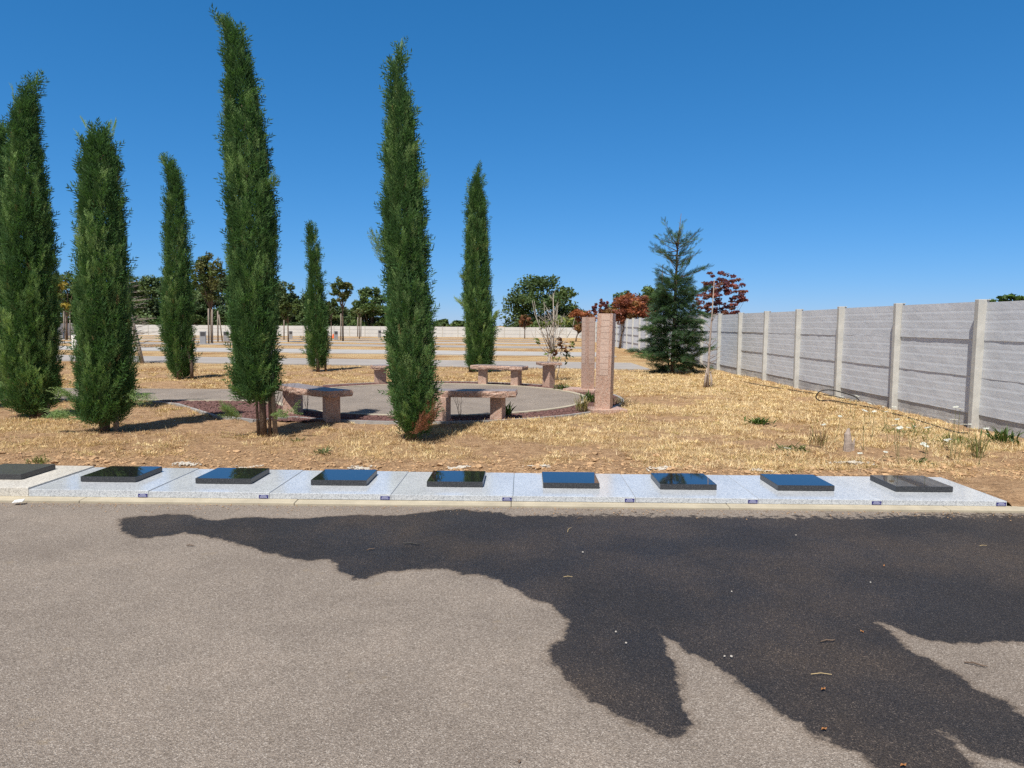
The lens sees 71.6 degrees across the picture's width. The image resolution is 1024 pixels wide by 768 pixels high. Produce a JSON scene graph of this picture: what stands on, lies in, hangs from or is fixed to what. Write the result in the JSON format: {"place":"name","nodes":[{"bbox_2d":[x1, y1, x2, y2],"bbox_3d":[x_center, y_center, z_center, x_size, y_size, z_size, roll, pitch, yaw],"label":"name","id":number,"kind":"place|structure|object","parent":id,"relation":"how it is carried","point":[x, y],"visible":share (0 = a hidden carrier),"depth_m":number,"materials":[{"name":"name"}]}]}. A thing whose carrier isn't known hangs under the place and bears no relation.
{"place":"outdoors","nodes":[
{"label":"outdoors","id":0,"kind":"place"},
{"bbox_2d":[24,388,282,400],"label":"garden path","id":1,"kind":"structure","parent":0,"point":[196,394],"depth_m":15.81,"materials":[{"name":"concrete"}]},
{"bbox_2d":[199,331,205,343],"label":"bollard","id":2,"kind":"object","parent":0,"point":[202,337],"visible":0.94,"depth_m":52.77,"materials":[{"name":"white"}]},
{"bbox_2d":[69,337,561,341],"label":"path","id":3,"kind":"structure","parent":0,"point":[384,340],"depth_m":75.44,"materials":[{"name":"concrete"}]},
{"bbox_2d":[62,339,575,344],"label":"path","id":4,"kind":"structure","parent":0,"point":[377,342],"depth_m":62.96,"materials":[{"name":"concrete"}]},
{"bbox_2d":[60,341,581,348],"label":"path","id":5,"kind":"structure","parent":0,"point":[459,346],"depth_m":51.20,"materials":[{"name":"concrete"}]},
{"bbox_2d":[59,346,616,356],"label":"path","id":6,"kind":"structure","parent":0,"point":[442,352],"depth_m":39.55,"materials":[{"name":"concrete"}]},
{"bbox_2d":[138,336,539,339],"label":"path","id":7,"kind":"structure","parent":0,"point":[361,338],"depth_m":91.05,"materials":[{"name":"concrete"}]},
{"bbox_2d":[59,355,650,369],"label":"path","id":8,"kind":"structure","parent":0,"point":[363,362],"depth_m":28.72,"materials":[{"name":"concrete"}]},
{"bbox_2d":[279,384,582,413],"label":"patio","id":9,"kind":"structure","parent":0,"point":[368,399],"depth_m":14.77,"materials":[{"name":"concrete"}]},
{"bbox_2d":[0,501,1023,767],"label":"road","id":10,"kind":"structure","parent":0,"point":[288,637],"depth_m":3.81,"materials":[{"name":"grey asphalt"}]},
{"bbox_2d":[3,502,1018,521],"bbox_3d":[0.294,1.145,6.335,12.590,0.008,0.356,0,5,1],"label":"road grit","id":11,"kind":"object","parent":10,"relation":"on","point":[480,510],"visible":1,"depth_m":6.43,"materials":[{"name":"gravel"}]},
{"bbox_2d":[0,496,1023,512],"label":"kerb","id":12,"kind":"structure","parent":10,"relation":"on","point":[530,504],"depth_m":6.56,"materials":[{"name":"concrete"}]},
{"bbox_2d":[0,326,1023,506],"bbox_3d":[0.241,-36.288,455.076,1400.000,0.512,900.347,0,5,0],"label":"ground","id":13,"kind":"structure","parent":0,"point":[1009,491],"depth_m":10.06,"materials":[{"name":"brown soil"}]},
{"bbox_2d":[0,116,9,400],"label":"cypress tree","id":14,"kind":"object","parent":13,"relation":"on","point":[4,138],"visible":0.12,"depth_m":12.82,"materials":[{"name":"green plant"}]},
{"bbox_2d":[0,69,69,417],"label":"cypress tree","id":15,"kind":"object","parent":13,"relation":"on","point":[30,351],"visible":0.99,"depth_m":11.43,"materials":[{"name":"green plant"}]},
{"bbox_2d":[23,454,50,463],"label":"green weed","id":16,"kind":"object","parent":13,"relation":"on","point":[39,462],"visible":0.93,"depth_m":7.99,"materials":[{"name":"green plant"}]},
{"bbox_2d":[0,466,93,495],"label":"grave slab","id":17,"kind":"structure","parent":13,"relation":"on","point":[15,487],"depth_m":7.00,"materials":[{"name":"stone"}]},
{"bbox_2d":[0,464,55,478],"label":"granite plaque","id":18,"kind":"object","parent":17,"relation":"on","point":[15,471],"visible":1,"depth_m":7.25,"materials":[{"name":"grey stone"}]},
{"bbox_2d":[57,288,72,322],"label":"tree","id":19,"kind":"object","parent":13,"relation":"on","point":[69,291],"visible":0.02,"depth_m":147.23,"materials":[{"name":"green plant"}]},
{"bbox_2d":[56,271,78,339],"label":"green tree","id":20,"kind":"object","parent":13,"relation":"on","point":[66,283],"visible":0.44,"depth_m":65.03,"materials":[{"name":"green plant"}]},
{"bbox_2d":[39,116,157,431],"bbox_3d":[-5.878,-1.496,9.975,1.299,4.544,1.255,5,7,44],"label":"cypress tree","id":21,"kind":"object","parent":13,"relation":"on","point":[104,367],"visible":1,"depth_m":9.97,"materials":[{"name":"green plant"}]},
{"bbox_2d":[29,467,198,497],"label":"grave slab","id":22,"kind":"structure","parent":13,"relation":"on","point":[73,485],"depth_m":6.83,"materials":[{"name":"stone"}]},
{"bbox_2d":[80,466,161,481],"bbox_3d":[-3.980,0.920,7.267,0.550,0.056,0.520,0,5,1],"label":"granite plaque","id":23,"kind":"object","parent":22,"relation":"on","point":[122,474],"visible":1,"depth_m":7.15,"materials":[{"name":"black stone"}]},
{"bbox_2d":[113,391,118,430],"bbox_3d":[-5.747,0.444,10.302,0.074,0.720,0.074,-3,6,-36],"label":"wooden stake","id":24,"kind":"object","parent":13,"relation":"on","point":[116,426],"visible":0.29,"depth_m":10.28,"materials":[{"name":"brown wood"}]},
{"bbox_2d":[128,280,161,363],"bbox_3d":[-14.595,-2.521,27.258,2.489,3.716,2.013,2,5,19],"label":"dead conifer","id":25,"kind":"object","parent":13,"relation":"on","point":[141,361],"visible":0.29,"depth_m":27.39,"materials":[{"name":"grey plant"}]},
{"bbox_2d":[131,288,158,322],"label":"tree","id":26,"kind":"object","parent":13,"relation":"on","point":[137,294],"visible":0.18,"depth_m":138.02,"materials":[{"name":"green plant"}]},
{"bbox_2d":[129,275,162,324],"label":"tree","id":27,"kind":"object","parent":13,"relation":"on","point":[148,290],"visible":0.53,"depth_m":137.43,"materials":[{"name":"green plant"}]},
{"bbox_2d":[61,399,252,401],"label":"path kerb","id":28,"kind":"structure","parent":13,"relation":"on","point":[183,400],"depth_m":14.39,"materials":[{"name":"concrete"}]},
{"bbox_2d":[155,152,201,379],"bbox_3d":[-9.414,-3.283,19.853,1.296,6.407,1.214,0,5,0],"label":"cypress tree","id":29,"kind":"object","parent":13,"relation":"on","point":[176,318],"visible":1,"depth_m":19.70,"materials":[{"name":"green plant"}]},
{"bbox_2d":[171,461,201,466],"bbox_3d":[-3.658,0.898,8.011,0.351,0.041,0.188,0,5,0],"label":"mortar patch","id":30,"kind":"object","parent":13,"relation":"on","point":[186,463],"visible":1,"depth_m":7.98,"materials":[{"name":"beige concrete"}]},
{"bbox_2d":[184,290,215,324],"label":"tree","id":31,"kind":"object","parent":13,"relation":"on","point":[201,303],"visible":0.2,"depth_m":135.61,"materials":[{"name":"green plant"}]},
{"bbox_2d":[189,251,228,342],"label":"magnolia tree","id":32,"kind":"object","parent":13,"relation":"on","point":[209,284],"visible":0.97,"depth_m":56.03,"materials":[{"name":"green plant"}]},
{"bbox_2d":[211,309,212,342],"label":"wooden stake","id":33,"kind":"object","parent":13,"relation":"on","point":[212,324],"visible":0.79,"depth_m":54.01,"materials":[{"name":"brown wood"}]},
{"bbox_2d":[194,276,230,324],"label":"tree","id":34,"kind":"object","parent":13,"relation":"on","point":[220,306],"visible":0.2,"depth_m":135.02,"materials":[{"name":"green plant"}]},
{"bbox_2d":[145,400,297,422],"bbox_3d":[-5.686,0.504,12.892,4.484,0.090,0.738,3,6,32],"label":"path edging","id":35,"kind":"object","parent":13,"relation":"on","point":[214,415],"visible":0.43,"depth_m":12.17,"materials":[{"name":"concrete"}]},
{"bbox_2d":[149,469,302,498],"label":"grave slab","id":36,"kind":"structure","parent":13,"relation":"on","point":[187,486],"depth_m":6.82,"materials":[{"name":"stone"}]},
{"bbox_2d":[195,468,269,483],"bbox_3d":[-2.840,0.936,7.251,0.550,0.056,0.520,0,5,1],"label":"granite plaque","id":37,"kind":"object","parent":36,"relation":"on","point":[233,475],"visible":1,"depth_m":7.12,"materials":[{"name":"black stone"}]},
{"bbox_2d":[209,3,302,436],"bbox_3d":[-3.584,-2.149,9.794,1.015,5.903,1.063,-3,6,-34],"label":"cypress tree","id":38,"kind":"object","parent":13,"relation":"on","point":[251,253],"visible":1,"depth_m":9.69,"materials":[{"name":"green plant"}]},
{"bbox_2d":[267,325,277,436],"bbox_3d":[-3.416,-0.336,10.037,0.187,2.353,0.070,0,5,0],"label":"wooden stake","id":39,"kind":"object","parent":13,"relation":"on","point":[273,410],"visible":0.33,"depth_m":10.07,"materials":[{"name":"brown wood"}]},
{"bbox_2d":[257,379,294,433],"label":"bare twigs","id":40,"kind":"object","parent":13,"relation":"on","point":[279,400],"visible":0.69,"depth_m":10.16,"materials":[{"name":"brown plant"}]},
{"bbox_2d":[277,296,298,341],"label":"young tree","id":41,"kind":"object","parent":13,"relation":"on","point":[285,307],"visible":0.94,"depth_m":61.32,"materials":[{"name":"green plant"}]},
{"bbox_2d":[276,280,299,324],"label":"tree","id":42,"kind":"object","parent":13,"relation":"on","point":[283,290],"visible":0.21,"depth_m":137.69,"materials":[{"name":"green plant"}]},
{"bbox_2d":[277,297,309,325],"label":"tree","id":43,"kind":"object","parent":13,"relation":"on","point":[299,317],"visible":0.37,"depth_m":137.57,"materials":[{"name":"green plant"}]},
{"bbox_2d":[299,219,333,371],"bbox_3d":[-6.475,-2.893,23.527,1.137,5.054,1.152,0,5,0],"label":"cypress tree","id":44,"kind":"object","parent":13,"relation":"on","point":[316,337],"visible":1,"depth_m":23.34,"materials":[{"name":"green plant"}]},
{"bbox_2d":[325,298,337,339],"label":"young tree","id":45,"kind":"object","parent":13,"relation":"on","point":[334,303],"visible":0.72,"depth_m":67.58,"materials":[{"name":"green plant"}]},
{"bbox_2d":[323,304,341,325],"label":"tree","id":46,"kind":"object","parent":13,"relation":"on","point":[334,318],"visible":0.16,"depth_m":168.72,"materials":[{"name":"green plant"}]},
{"bbox_2d":[270,470,407,499],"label":"grave slab","id":47,"kind":"structure","parent":13,"relation":"on","point":[381,485],"depth_m":6.83,"materials":[{"name":"stone"}]},
{"bbox_2d":[311,469,376,485],"bbox_3d":[-1.699,0.950,7.235,0.550,0.056,0.520,0,5,1],"label":"granite plaque","id":48,"kind":"object","parent":47,"relation":"on","point":[344,477],"visible":1,"depth_m":7.10,"materials":[{"name":"black stone"}]},
{"bbox_2d":[330,302,351,325],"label":"tree","id":49,"kind":"object","parent":13,"relation":"on","point":[346,317],"visible":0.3,"depth_m":173.64,"materials":[{"name":"green plant"}]},
{"bbox_2d":[329,276,353,340],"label":"magnolia tree","id":50,"kind":"object","parent":13,"relation":"on","point":[341,285],"visible":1,"depth_m":69.10,"materials":[{"name":"green plant"}]},
{"bbox_2d":[132,325,579,337],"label":"wall","id":51,"kind":"structure","parent":13,"relation":"on","point":[442,331],"depth_m":109.64,"materials":[{"name":"concrete"}]},
{"bbox_2d":[353,307,362,338],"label":"young tree","id":52,"kind":"object","parent":13,"relation":"on","point":[359,311],"visible":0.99,"depth_m":87.67,"materials":[{"name":"green plant"}]},
{"bbox_2d":[347,286,388,325],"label":"tree","id":53,"kind":"object","parent":13,"relation":"on","point":[372,309],"visible":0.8,"depth_m":132.94,"materials":[{"name":"green plant"}]},
{"bbox_2d":[154,381,617,421],"bbox_3d":[-1.889,0.306,15.304,8.139,0.004,8.806,4,6,34],"label":"mulch bed","id":54,"kind":"object","parent":13,"relation":"on","point":[541,413],"visible":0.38,"depth_m":12.65,"materials":[{"name":"brown wood"}]},
{"bbox_2d":[279,383,352,422],"bbox_3d":[-3.420,0.330,12.086,1.823,0.560,0.553,5,7,45],"label":"stone bench","id":55,"kind":"object","parent":54,"relation":"on","point":[331,402],"visible":0.97,"depth_m":11.62,"materials":[{"name":"pink stone"}]},
{"bbox_2d":[370,365,388,383],"bbox_3d":[-3.073,-0.245,19.106,1.411,0.540,0.526,-2,5,-24],"label":"stone bench","id":56,"kind":"object","parent":54,"relation":"on","point":[379,375],"visible":0.29,"depth_m":18.80,"materials":[{"name":"pink stone"}]},
{"bbox_2d":[387,388,517,420],"bbox_3d":[-1.004,0.366,11.968,2.176,0.540,0.676,1,5,3],"label":"stone bench","id":57,"kind":"object","parent":54,"relation":"on","point":[497,397],"visible":0.56,"depth_m":11.74,"materials":[{"name":"pink stone"}]},
{"bbox_2d":[470,364,528,385],"bbox_3d":[-0.329,-0.204,18.660,1.478,0.570,0.520,2,5,22],"label":"stone bench","id":58,"kind":"object","parent":54,"relation":"on","point":[516,374],"visible":0.89,"depth_m":18.49,"materials":[{"name":"pink stone"}]},
{"bbox_2d":[505,401,515,415],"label":"green weed","id":59,"kind":"object","parent":54,"relation":"on","point":[508,410],"visible":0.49,"depth_m":12.41,"materials":[{"name":"green plant"}]},
{"bbox_2d":[536,362,561,386],"bbox_3d":[0.942,-0.225,18.249,0.574,0.677,0.489,-1,5,-15],"label":"stone pedestal","id":60,"kind":"object","parent":54,"relation":"on","point":[548,377],"visible":0.99,"depth_m":18.14,"materials":[{"name":"pink stone"}]},
{"bbox_2d":[563,317,594,392],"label":"memorial pillar","id":61,"kind":"structure","parent":54,"relation":"on","point":[588,357],"depth_m":17.00,"materials":[{"name":"pink stone"}]},
{"bbox_2d":[570,396,594,410],"bbox_3d":[1.281,0.345,13.126,0.603,0.339,0.534,0,5,0],"label":"grass clump","id":62,"kind":"object","parent":54,"relation":"on","point":[584,405],"visible":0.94,"depth_m":13.07,"materials":[{"name":"green plant"}]},
{"bbox_2d":[579,389,594,401],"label":"green weed","id":63,"kind":"object","parent":54,"relation":"on","point":[590,397],"visible":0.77,"depth_m":14.70,"materials":[{"name":"green plant"}]},
{"bbox_2d":[367,36,445,440],"bbox_3d":[-1.414,-1.899,9.653,1.044,5.458,0.921,0,5,0],"label":"cypress tree","id":64,"kind":"object","parent":13,"relation":"on","point":[412,391],"visible":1,"depth_m":9.50,"materials":[{"name":"green plant"}]},
{"bbox_2d":[277,383,586,415],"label":"patio kerb","id":65,"kind":"structure","parent":13,"relation":"on","point":[517,412],"depth_m":13.71,"materials":[{"name":"concrete"}]},
{"bbox_2d":[433,318,449,326],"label":"tree","id":66,"kind":"object","parent":13,"relation":"on","point":[443,322],"visible":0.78,"depth_m":256.86,"materials":[{"name":"green plant"}]},
{"bbox_2d":[391,472,513,500],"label":"grave slab","id":67,"kind":"structure","parent":13,"relation":"on","point":[495,487],"depth_m":6.82,"materials":[{"name":"stone"}]},
{"bbox_2d":[427,471,485,486],"bbox_3d":[-0.557,0.963,7.219,0.550,0.056,0.520,0,5,1],"label":"granite plaque","id":68,"kind":"object","parent":67,"relation":"on","point":[456,479],"visible":1,"depth_m":7.06,"materials":[{"name":"black stone"}]},
{"bbox_2d":[449,320,464,326],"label":"tree","id":69,"kind":"object","parent":13,"relation":"on","point":[456,323],"visible":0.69,"depth_m":256.52,"materials":[{"name":"green plant"}]},
{"bbox_2d":[296,381,623,424],"bbox_3d":[-0.954,0.295,15.725,6.696,0.075,8.220,-1,5,-11],"label":"patio edging","id":70,"kind":"object","parent":13,"relation":"on","point":[393,422],"visible":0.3,"depth_m":11.67,"materials":[{"name":"concrete"}]},
{"bbox_2d":[453,160,500,371],"bbox_3d":[-1.115,-3.846,23.481,1.397,7.033,1.408,5,7,44],"label":"cypress tree","id":71,"kind":"object","parent":13,"relation":"on","point":[476,304],"visible":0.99,"depth_m":23.29,"materials":[{"name":"green plant"}]},
{"bbox_2d":[0,441,1023,478],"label":"soil clods","id":72,"kind":"object","parent":13,"relation":"on","point":[885,470],"visible":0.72,"depth_m":8.06,"materials":[{"name":"brown soil"}]},
{"bbox_2d":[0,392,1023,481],"bbox_3d":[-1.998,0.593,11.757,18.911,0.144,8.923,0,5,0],"label":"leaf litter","id":73,"kind":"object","parent":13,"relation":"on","point":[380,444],"visible":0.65,"depth_m":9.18,"materials":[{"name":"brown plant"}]},
{"bbox_2d":[519,314,532,337],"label":"red tree","id":74,"kind":"object","parent":13,"relation":"on","point":[524,322],"visible":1,"depth_m":102.39,"materials":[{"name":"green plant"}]},
{"bbox_2d":[497,274,586,327],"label":"tree","id":75,"kind":"object","parent":13,"relation":"on","point":[524,299],"visible":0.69,"depth_m":124.80,"materials":[{"name":"green plant"}]},
{"bbox_2d":[530,292,574,379],"bbox_3d":[1.194,-1.334,20.302,1.289,2.692,1.154,-3,6,-32],"label":"bare shrub","id":76,"kind":"object","parent":13,"relation":"on","point":[552,343],"visible":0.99,"depth_m":20.21,"materials":[{"name":"beige plant"}]},
{"bbox_2d":[513,473,634,502],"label":"grave slab","id":77,"kind":"structure","parent":13,"relation":"on","point":[611,488],"depth_m":6.82,"materials":[{"name":"stone"}]},
{"bbox_2d":[542,472,599,487],"bbox_3d":[0.584,0.973,7.203,0.550,0.056,0.520,0,5,1],"label":"granite plaque","id":78,"kind":"object","parent":77,"relation":"on","point":[569,479],"visible":1,"depth_m":7.05,"materials":[{"name":"black stone"}]},
{"bbox_2d":[567,308,596,341],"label":"red tree","id":79,"kind":"object","parent":13,"relation":"on","point":[574,313],"visible":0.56,"depth_m":75.54,"materials":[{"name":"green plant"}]},
{"bbox_2d":[591,299,608,314],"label":"red tree","id":80,"kind":"object","parent":13,"relation":"on","point":[600,305],"visible":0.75,"depth_m":65.38,"materials":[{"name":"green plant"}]},
{"bbox_2d":[585,313,626,413],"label":"memorial pillar","id":81,"kind":"structure","parent":13,"relation":"on","point":[605,355],"depth_m":12.95,"materials":[{"name":"pink stone"}]},
{"bbox_2d":[608,290,634,309],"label":"green tree","id":82,"kind":"object","parent":13,"relation":"on","point":[624,293],"visible":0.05,"depth_m":99.10,"materials":[{"name":"green plant"}]},
{"bbox_2d":[613,394,635,405],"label":"dry weed","id":83,"kind":"object","parent":13,"relation":"on","point":[618,401],"visible":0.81,"depth_m":14.29,"materials":[{"name":"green plant"}]},
{"bbox_2d":[602,292,655,348],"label":"red tree","id":84,"kind":"object","parent":13,"relation":"on","point":[630,302],"visible":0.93,"depth_m":48.32,"materials":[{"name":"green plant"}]},
{"bbox_2d":[635,284,673,317],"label":"green tree","id":85,"kind":"object","parent":13,"relation":"on","point":[647,290],"visible":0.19,"depth_m":93.12,"materials":[{"name":"green plant"}]},
{"bbox_2d":[624,217,717,372],"bbox_3d":[5.617,-2.856,23.835,3.415,5.620,2.902,-4,7,-43],"label":"conifer tree","id":86,"kind":"object","parent":13,"relation":"on","point":[666,310],"visible":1,"depth_m":23.50,"materials":[{"name":"green plant"}]},
{"bbox_2d":[620,474,758,503],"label":"grave slab","id":87,"kind":"structure","parent":13,"relation":"on","point":[644,488],"depth_m":6.79,"materials":[{"name":"stone"}]},
{"bbox_2d":[651,473,716,489],"bbox_3d":[1.725,0.984,7.186,0.550,0.056,0.520,0,5,1],"label":"granite plaque","id":88,"kind":"object","parent":87,"relation":"on","point":[698,481],"visible":1,"depth_m":7.05,"materials":[{"name":"black stone"}]},
{"bbox_2d":[699,279,723,387],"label":"bare tree","id":89,"kind":"object","parent":13,"relation":"on","point":[706,382],"visible":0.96,"depth_m":18.50,"materials":[{"name":"brown plant"}]},
{"bbox_2d":[693,271,748,315],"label":"red tree","id":90,"kind":"object","parent":13,"relation":"on","point":[727,285],"visible":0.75,"depth_m":31.44,"materials":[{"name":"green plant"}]},
{"bbox_2d":[743,416,775,424],"bbox_3d":[4.046,0.584,11.574,0.528,0.140,0.527,2,5,21],"label":"green weed","id":91,"kind":"object","parent":13,"relation":"on","point":[757,421],"visible":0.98,"depth_m":11.53,"materials":[{"name":"green plant"}]},
{"bbox_2d":[769,440,810,451],"bbox_3d":[3.670,0.803,9.225,0.495,0.140,0.528,-4,6,-42],"label":"green weed","id":92,"kind":"object","parent":13,"relation":"on","point":[800,447],"visible":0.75,"depth_m":9.21,"materials":[{"name":"green plant"}]},
{"bbox_2d":[579,299,1023,437],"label":"boundary wall","id":93,"kind":"structure","parent":13,"relation":"on","point":[937,361],"depth_m":13.64,"materials":[{"name":"concrete"}]},
{"bbox_2d":[727,475,881,504],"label":"grave slab","id":94,"kind":"structure","parent":13,"relation":"on","point":[842,493],"depth_m":6.77,"materials":[{"name":"stone"}]},
{"bbox_2d":[760,474,834,490],"bbox_3d":[2.866,0.992,7.170,0.550,0.056,0.520,0,5,1],"label":"granite plaque","id":95,"kind":"object","parent":94,"relation":"on","point":[804,482],"visible":1,"depth_m":7.04,"materials":[{"name":"black stone"}]},
{"bbox_2d":[803,425,836,447],"bbox_3d":[4.106,0.689,9.338,0.607,0.329,0.398,2,5,17],"label":"dry weed","id":96,"kind":"object","parent":13,"relation":"on","point":[821,439],"visible":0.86,"depth_m":9.36,"materials":[{"name":"beige plant"}]},
{"bbox_2d":[819,460,874,464],"bbox_3d":[3.946,0.931,8.389,0.606,0.069,0.156,3,5,29],"label":"mortar patch","id":97,"kind":"object","parent":13,"relation":"on","point":[854,461],"visible":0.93,"depth_m":8.35,"materials":[{"name":"beige concrete"}]},
{"bbox_2d":[843,428,854,451],"bbox_3d":[4.347,0.743,9.155,0.149,0.354,0.108,0,5,0],"label":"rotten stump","id":98,"kind":"object","parent":13,"relation":"on","point":[849,445],"visible":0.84,"depth_m":9.13,"materials":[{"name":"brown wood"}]},
{"bbox_2d":[745,382,967,433],"bbox_3d":[6.951,0.230,15.401,0.840,0.260,9.495,0,5,0],"label":"garden hose","id":99,"kind":"object","parent":13,"relation":"on","point":[857,404],"visible":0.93,"depth_m":15.12,"materials":[{"name":"rubber"}]},
{"bbox_2d":[863,421,944,436],"bbox_3d":[6.050,0.667,10.764,1.278,0.175,1.424,0,5,0],"label":"green weed","id":100,"kind":"object","parent":13,"relation":"on","point":[913,427],"visible":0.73,"depth_m":10.80,"materials":[{"name":"green plant"}]},
{"bbox_2d":[834,476,1006,505],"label":"grave slab","id":101,"kind":"structure","parent":13,"relation":"on","point":[961,495],"depth_m":6.75,"materials":[{"name":"stone"}]},
{"bbox_2d":[870,475,952,491],"bbox_3d":[4.007,1.001,7.153,0.550,0.056,0.520,0,5,1],"label":"granite plaque","id":102,"kind":"object","parent":101,"relation":"on","point":[907,483],"visible":1,"depth_m":7.03,"materials":[{"name":"black stone"}]},
{"bbox_2d":[913,430,992,447],"bbox_3d":[6.127,0.740,9.759,1.147,0.190,1.012,0,5,0],"label":"green weed","id":103,"kind":"object","parent":13,"relation":"on","point":[949,437],"visible":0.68,"depth_m":9.80,"materials":[{"name":"green plant"}]},
{"bbox_2d":[949,432,992,456],"bbox_3d":[5.726,0.740,8.931,0.628,0.383,0.516,5,6,42],"label":"dry weed","id":104,"kind":"object","parent":13,"relation":"on","point":[977,445],"visible":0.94,"depth_m":8.88,"materials":[{"name":"green plant"}]},
{"bbox_2d":[980,426,1023,443],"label":"green weed","id":105,"kind":"object","parent":13,"relation":"on","point":[1003,434],"visible":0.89,"depth_m":9.96,"materials":[{"name":"green plant"}]},
{"bbox_2d":[990,293,1023,301],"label":"laurel shrub","id":106,"kind":"object","parent":13,"relation":"on","point":[1011,297],"visible":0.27,"depth_m":11.98,"materials":[{"name":"green plant"}]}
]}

